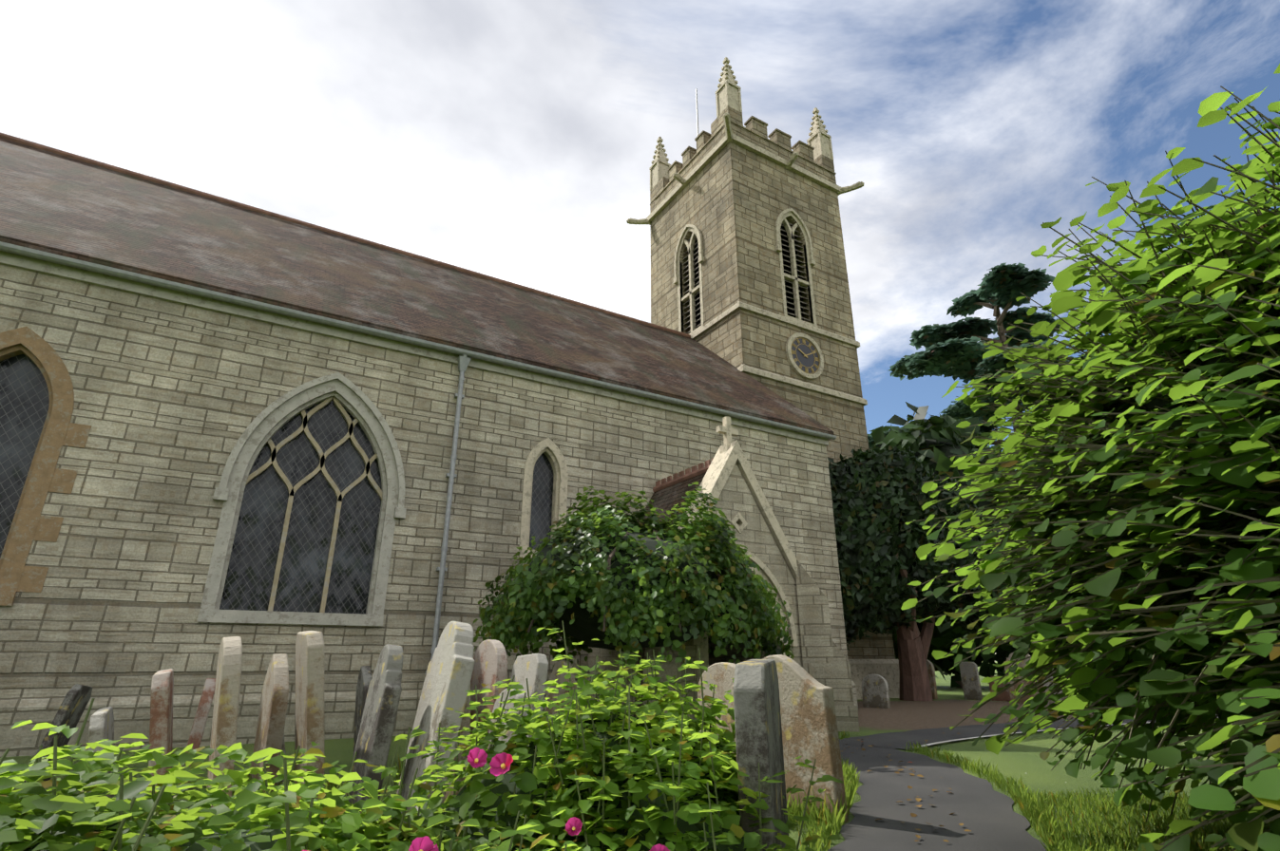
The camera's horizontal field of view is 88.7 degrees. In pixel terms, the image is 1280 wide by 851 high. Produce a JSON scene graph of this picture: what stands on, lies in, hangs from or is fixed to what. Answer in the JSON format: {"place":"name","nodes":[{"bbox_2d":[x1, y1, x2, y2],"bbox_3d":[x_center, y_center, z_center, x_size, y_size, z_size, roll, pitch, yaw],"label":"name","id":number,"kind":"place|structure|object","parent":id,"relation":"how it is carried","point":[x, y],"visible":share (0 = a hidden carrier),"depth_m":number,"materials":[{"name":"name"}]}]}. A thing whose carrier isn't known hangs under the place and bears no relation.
{"place":"outdoors","nodes":[
{"label":"outdoors","id":0,"kind":"place"},
{"bbox_2d":[0,264,848,698],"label":"nave wall","id":1,"kind":"structure","parent":0,"point":[171,401],"depth_m":9.26,"materials":[{"name":"beige stone"}]},
{"bbox_2d":[0,326,91,606],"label":"window surround","id":2,"kind":"object","parent":1,"relation":"attached to","point":[29,524],"visible":0.9,"depth_m":8.12,"materials":[{"name":"brown stone"}]},
{"bbox_2d":[0,353,553,614],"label":"window glass","id":3,"kind":"object","parent":1,"relation":"attached to","point":[24,410],"visible":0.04,"depth_m":9.50,"materials":[{"name":"grey glass"}]},
{"bbox_2d":[197,380,398,627],"bbox_3d":[-4.798,1.042,9.702,2.270,3.668,0.350,11,-23,-29],"label":"window frame","id":4,"kind":"object","parent":1,"relation":"attached to","point":[275,421],"visible":0.96,"depth_m":9.49,"materials":[{"name":"beige stone"}]},
{"bbox_2d":[246,397,382,612],"bbox_3d":[-4.831,1.073,9.750,2.026,3.322,0.140,11,-23,-29],"label":"tracery window","id":5,"kind":"structure","parent":4,"relation":"attached to","point":[292,490],"depth_m":9.77,"materials":[{"name":"stone"}]},
{"bbox_2d":[212,372,406,519],"bbox_3d":[-4.715,0.201,9.857,2.520,2.175,0.110,11,-23,-29],"label":"hood mould","id":6,"kind":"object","parent":1,"relation":"attached to","point":[221,491],"depth_m":10.01,"materials":[{"name":"beige stone"}]},
{"bbox_2d":[0,250,828,445],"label":"eaves cornice","id":7,"kind":"structure","parent":1,"relation":"attached to","point":[24,262],"depth_m":10.44,"materials":[{"name":"beige stone"}]},
{"bbox_2d":[0,137,834,435],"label":"roof","id":8,"kind":"structure","parent":1,"relation":"on","point":[63,206],"depth_m":12.77,"materials":[{"name":"tile"}]},
{"bbox_2d":[0,132,690,338],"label":"roof ridge","id":9,"kind":"structure","parent":8,"relation":"on","point":[148,178],"depth_m":16.03,"materials":[{"name":"tile"}]},
{"bbox_2d":[0,241,836,674],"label":"gutter and downpipe","id":10,"kind":"object","parent":1,"relation":"attached to","point":[181,287],"visible":0.83,"depth_m":10.43,"materials":[{"name":"grey metal"}]},
{"bbox_2d":[518,438,568,559],"bbox_3d":[-1.728,1.290,11.569,0.830,2.198,0.350,11,-23,-29],"label":"window surround","id":11,"kind":"object","parent":1,"relation":"attached to","point":[548,448],"visible":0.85,"depth_m":11.59,"materials":[{"name":"stone"}]},
{"bbox_2d":[0,661,1272,850],"bbox_3d":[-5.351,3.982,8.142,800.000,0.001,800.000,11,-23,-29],"label":"ground","id":12,"kind":"structure","parent":0,"point":[1019,760],"depth_m":7.49,"materials":[{"name":"green plant"}]},
{"bbox_2d":[23,684,92,783],"bbox_3d":[-5.149,2.782,5.771,0.070,0.920,0.420,17,-30,-16],"label":"gravestone","id":13,"kind":"object","parent":12,"relation":"on","point":[73,705],"visible":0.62,"depth_m":5.79,"materials":[{"name":"grey stone"}]},
{"bbox_2d":[88,706,114,798],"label":"gravestone","id":14,"kind":"object","parent":12,"relation":"on","point":[101,724],"visible":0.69,"depth_m":4.27,"materials":[{"name":"grey stone"}]},
{"bbox_2d":[148,668,173,804],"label":"gravestone","id":15,"kind":"object","parent":12,"relation":"on","point":[161,726],"visible":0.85,"depth_m":3.96,"materials":[{"name":"grey stone"}]},
{"bbox_2d":[178,678,215,791],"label":"gravestone","id":16,"kind":"object","parent":12,"relation":"on","point":[201,716],"visible":0.62,"depth_m":5.47,"materials":[{"name":"grey stone"}]},
{"bbox_2d":[206,636,242,808],"bbox_3d":[-2.546,1.952,3.989,0.100,1.270,0.600,6,-22,-34],"label":"gravestone","id":17,"kind":"object","parent":12,"relation":"on","point":[225,710],"visible":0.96,"depth_m":3.86,"materials":[{"name":"grey stone"}]},
{"bbox_2d":[249,653,288,793],"bbox_3d":[-2.690,2.271,4.737,0.100,1.166,0.560,12,-23,-34],"label":"gravestone","id":18,"kind":"object","parent":12,"relation":"on","point":[272,715],"visible":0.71,"depth_m":4.64,"materials":[{"name":"grey stone"}]},
{"bbox_2d":[277,732,286,786],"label":"gravestone","id":19,"kind":"object","parent":12,"relation":"on","point":[283,747],"depth_m":4.59,"materials":[{"name":"grey stone"}]},
{"bbox_2d":[294,630,324,800],"bbox_3d":[-2.184,2.048,4.318,0.100,1.320,0.600,2,-15,-34],"label":"gravestone","id":20,"kind":"object","parent":12,"relation":"on","point":[309,727],"visible":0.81,"depth_m":4.17,"materials":[{"name":"grey stone"}]},
{"bbox_2d":[353,666,372,753],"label":"gravestone","id":21,"kind":"object","parent":12,"relation":"on","point":[365,677],"visible":0.5,"depth_m":6.68,"materials":[{"name":"grey stone"}]},
{"bbox_2d":[344,644,403,814],"bbox_3d":[-1.658,1.996,4.041,0.100,1.220,0.550,17,-23,-27],"label":"gravestone","id":22,"kind":"object","parent":12,"relation":"on","point":[373,741],"visible":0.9,"depth_m":3.95,"materials":[{"name":"grey stone"}]},
{"bbox_2d":[0,664,796,850],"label":"rose bush","id":23,"kind":"object","parent":12,"relation":"on","point":[67,836],"depth_m":1.96,"materials":[{"name":"green plant"}]},
{"bbox_2d":[419,758,575,850],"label":"flower centres","id":24,"kind":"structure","parent":23,"relation":"attached to","point":[503,766],"depth_m":2.15,"materials":[{"name":"yellow plant"}]},
{"bbox_2d":[0,620,816,850],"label":"stems","id":25,"kind":"object","parent":12,"relation":"on","point":[118,836],"depth_m":2.03,"materials":[{"name":"green plant"}]},
{"bbox_2d":[0,627,842,850],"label":"shrub leaves","id":26,"kind":"object","parent":12,"relation":"on","point":[74,803],"visible":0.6,"depth_m":1.99,"materials":[{"name":"green plant"}]},
{"bbox_2d":[0,680,858,757],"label":"wall plinth","id":27,"kind":"structure","parent":12,"relation":"on","point":[131,714],"depth_m":7.96,"materials":[{"name":"grey stone"}]},
{"bbox_2d":[396,621,474,826],"bbox_3d":[-1.254,1.890,3.950,0.120,1.370,0.800,19,-27,-22],"label":"gravestone","id":28,"kind":"object","parent":12,"relation":"on","point":[448,678],"visible":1,"depth_m":3.86,"materials":[{"name":"grey stone"}]},
{"bbox_2d":[443,684,470,809],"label":"gravestone","id":29,"kind":"object","parent":12,"relation":"on","point":[466,722],"visible":0.12,"depth_m":4.32,"materials":[{"name":"grey stone"}]},
{"bbox_2d":[469,639,507,751],"bbox_3d":[-1.393,2.588,5.822,0.100,1.300,0.680,14,-24,-30],"label":"gravestone","id":30,"kind":"object","parent":12,"relation":"on","point":[490,663],"visible":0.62,"depth_m":5.83,"materials":[{"name":"grey stone"}]},
{"bbox_2d":[486,688,529,751],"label":"gravestone","id":31,"kind":"object","parent":12,"relation":"on","point":[507,706],"visible":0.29,"depth_m":4.97,"materials":[{"name":"grey stone"}]},
{"bbox_2d":[510,653,548,746],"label":"gravestone","id":32,"kind":"object","parent":12,"relation":"on","point":[532,668],"visible":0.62,"depth_m":5.38,"materials":[{"name":"grey stone"}]},
{"bbox_2d":[544,660,576,722],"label":"gravestone","id":33,"kind":"object","parent":12,"relation":"on","point":[560,678],"visible":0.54,"depth_m":7.66,"materials":[{"name":"grey stone"}]},
{"bbox_2d":[473,481,794,719],"bbox_3d":[-0.001,2.511,8.975,4.440,3.344,3.604,11,-23,-29],"label":"tree","id":34,"kind":"object","parent":12,"relation":"on","point":[516,612],"depth_m":7.92,"materials":[{"name":"green plant"}]},
{"bbox_2d":[587,462,802,720],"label":"porch wall","id":35,"kind":"structure","parent":12,"relation":"on","point":[754,537],"depth_m":10.50,"materials":[{"name":"beige stone"}]},
{"bbox_2d":[638,473,706,529],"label":"porch roof","id":36,"kind":"structure","parent":35,"relation":"on","point":[667,499],"depth_m":11.69,"materials":[{"name":"brown tile"}]},
{"bbox_2d":[677,416,798,583],"bbox_3d":[1.477,1.485,10.574,3.274,3.440,0.480,11,-23,-29],"label":"gable coping","id":37,"kind":"object","parent":35,"relation":"on","point":[729,454],"visible":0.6,"depth_m":10.70,"materials":[{"name":"beige stone"}]},
{"bbox_2d":[690,512,797,685],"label":"porch arch trim","id":38,"kind":"structure","parent":35,"relation":"attached to","point":[766,574],"depth_m":10.27,"materials":[{"name":"beige stone"}]},
{"bbox_2d":[643,559,859,732],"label":"buttress","id":39,"kind":"structure","parent":35,"relation":"attached to","point":[826,662],"depth_m":10.10,"materials":[{"name":"beige stone"}]},
{"bbox_2d":[697,662,736,760],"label":"gravestone","id":40,"kind":"object","parent":12,"relation":"on","point":[720,676],"visible":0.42,"depth_m":6.01,"materials":[{"name":"grey stone"}]},
{"bbox_2d":[196,728,1274,850],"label":"grass tufts","id":41,"kind":"object","parent":12,"relation":"on","point":[1051,832],"visible":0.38,"depth_m":4.23,"materials":[{"name":"green plant"}]},
{"bbox_2d":[733,659,788,850],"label":"gravestone","id":42,"kind":"object","parent":12,"relation":"on","point":[757,722],"visible":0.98,"depth_m":2.27,"materials":[{"name":"grey stone"}]},
{"bbox_2d":[731,654,848,822],"bbox_3d":[1.040,2.265,4.709,0.120,1.160,0.840,13,-23,-39],"label":"gravestone","id":43,"kind":"object","parent":12,"relation":"on","point":[809,727],"visible":0.5,"depth_m":4.51,"materials":[{"name":"beige stone"}]},
{"bbox_2d":[861,674,890,708],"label":"gravestone","id":44,"kind":"object","parent":12,"relation":"on","point":[875,693],"visible":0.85,"depth_m":14.57,"materials":[{"name":"grey stone"}]},
{"bbox_2d":[925,659,937,699],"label":"gravestone","id":45,"kind":"object","parent":12,"relation":"on","point":[931,673],"visible":0.27,"depth_m":17.87,"materials":[{"name":"grey stone"}]},
{"bbox_2d":[827,444,1054,701],"bbox_3d":[7.708,3.920,17.370,8.796,6.572,3.021,11,-23,-29],"label":"yew","id":46,"kind":"object","parent":12,"relation":"on","point":[888,541],"depth_m":16.44,"materials":[{"name":"green plant"}]},
{"bbox_2d":[959,662,982,700],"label":"gravestone","id":47,"kind":"object","parent":12,"relation":"on","point":[970,681],"visible":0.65,"depth_m":17.49,"materials":[{"name":"grey stone"}]},
{"bbox_2d":[867,262,1108,451],"bbox_3d":[21.091,2.505,37.042,18.861,22.265,21.403,11,-23,-29],"label":"cedar","id":48,"kind":"object","parent":12,"relation":"on","point":[946,353],"depth_m":37.33,"materials":[{"name":"green plant"}]},
{"bbox_2d":[869,401,1114,688],"bbox_3d":[27.829,1.128,24.026,44.090,16.418,24.652,0,-20,-1],"label":"tree","id":49,"kind":"object","parent":12,"relation":"on","point":[915,435],"depth_m":25.10,"materials":[{"name":"green plant"}]},
{"bbox_2d":[989,676,1011,701],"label":"gravestone","id":50,"kind":"object","parent":12,"relation":"on","point":[1004,696],"visible":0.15,"depth_m":16.86,"materials":[{"name":"stone"}]},
{"bbox_2d":[1003,652,1043,704],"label":"gravestone","id":51,"kind":"object","parent":12,"relation":"on","point":[1022,664],"visible":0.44,"depth_m":16.06,"materials":[{"name":"grey stone"}]},
{"bbox_2d":[923,722,1155,746],"bbox_3d":[11.982,5.016,11.120,18.900,0.001,1.844,6,-21,-16],"label":"path edging","id":52,"kind":"object","parent":12,"relation":"on","point":[987,735],"visible":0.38,"depth_m":8.58,"materials":[{"name":"grey stone"}]},
{"bbox_2d":[1042,668,1068,706],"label":"gravestone","id":53,"kind":"object","parent":12,"relation":"on","point":[1051,701],"depth_m":14.39,"materials":[{"name":"grey stone"}]},
{"bbox_2d":[900,63,1279,850],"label":"leafy bush","id":54,"kind":"object","parent":12,"relation":"on","point":[1152,687],"depth_m":2.89,"materials":[{"name":"green plant"}]},
{"bbox_2d":[0,0,1279,654],"label":"sky","id":55,"kind":"structure","parent":0,"point":[511,141],"materials":[{"name":"white"}]},
{"bbox_2d":[652,458,713,493],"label":"ridge tiles","id":56,"kind":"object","parent":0,"point":[675,479],"depth_m":11.92,"materials":[{"name":"brown tile"}]},
{"bbox_2d":[695,88,699,135],"bbox_3d":[2.349,-11.203,26.251,0.078,6.000,0.090,11,-23,-29],"label":"flagpole","id":57,"kind":"object","parent":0,"point":[697,111],"visible":0.35,"depth_m":26.79,"materials":[{"name":"white metal"}]},
{"bbox_2d":[649,133,895,659],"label":"tower wall","id":58,"kind":"structure","parent":0,"point":[731,201],"depth_m":21.46,"materials":[{"name":"beige stone"}]},
{"bbox_2d":[649,106,836,213],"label":"battlement parapet","id":59,"kind":"structure","parent":58,"relation":"on","point":[755,132],"depth_m":23.53,"materials":[{"name":"beige stone"}]},
{"bbox_2d":[649,57,833,191],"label":"pinnacles","id":60,"kind":"object","parent":59,"relation":"on","point":[728,92],"visible":0.62,"depth_m":24.83,"materials":[{"name":"beige stone"}]},
{"bbox_2d":[626,112,864,224],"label":"gargoyles","id":61,"kind":"object","parent":58,"relation":"attached to","point":[730,136],"visible":0.77,"depth_m":23.65,"materials":[{"name":"beige stone"}]},
{"bbox_2d":[646,133,899,700],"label":"tower strings","id":62,"kind":"object","parent":58,"relation":"attached to","point":[888,671],"visible":0.27,"depth_m":20.60},
{"bbox_2d":[673,208,815,284],"bbox_3d":[3.423,-6.345,22.480,4.893,1.972,1.280,-5,-20,13],"label":"hood mould","id":63,"kind":"object","parent":62,"relation":"attached to","point":[778,248],"visible":0.85,"depth_m":22.33,"materials":[{"name":"beige stone"}]},
{"bbox_2d":[682,217,810,333],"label":"louvres","id":64,"kind":"object","parent":62,"relation":"attached to","point":[696,254],"visible":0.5,"depth_m":22.23,"materials":[{"name":"black wood"}]},
{"bbox_2d":[677,211,818,335],"bbox_3d":[3.453,-5.098,22.157,4.610,4.326,1.237,-5,-20,13],"label":"window tracery","id":65,"kind":"object","parent":62,"relation":"attached to","point":[792,278],"visible":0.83,"depth_m":21.99,"materials":[{"name":"beige stone"}]},
{"bbox_2d":[693,223,803,328],"bbox_3d":[3.502,-5.027,22.343,3.832,4.076,0.870,-5,-20,13],"label":"louvre opening","id":66,"kind":"object","parent":62,"relation":"attached to","point":[788,299],"visible":0.14,"depth_m":22.25,"materials":[{"name":"black wood"}]},
{"bbox_2d":[785,332,823,379],"bbox_3d":[5.176,-2.185,20.525,1.541,1.541,0.100,11,-23,-29],"label":"clock surround","id":67,"kind":"object","parent":62,"relation":"attached to","point":[794,367],"visible":0.88,"depth_m":20.37,"materials":[{"name":"beige stone"}]},
{"bbox_2d":[791,337,819,374],"bbox_3d":[5.166,-2.179,20.541,1.240,1.240,0.060,11,-23,-29],"label":"clock face","id":68,"kind":"object","parent":67,"relation":"in","point":[808,362],"visible":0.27,"depth_m":20.52},
{"bbox_2d":[791,338,820,374],"bbox_3d":[5.189,-2.192,20.505,1.216,1.216,0.030,11,-23,-29],"label":"clock gilt","id":69,"kind":"object","parent":68,"relation":"attached to","point":[805,355],"visible":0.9,"depth_m":20.51,"materials":[{"name":"gold metal"}]},
{"bbox_2d":[827,714,1218,850],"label":"church path","id":70,"kind":"structure","parent":0,"point":[985,814],"depth_m":4.79,"materials":[{"name":"grey asphalt"}]},
{"bbox_2d":[839,721,1081,841],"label":"fallen leaves","id":71,"kind":"object","parent":70,"relation":"on","point":[918,800],"visible":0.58,"depth_m":5.01,"materials":[{"name":"brown plant"}]}
]}

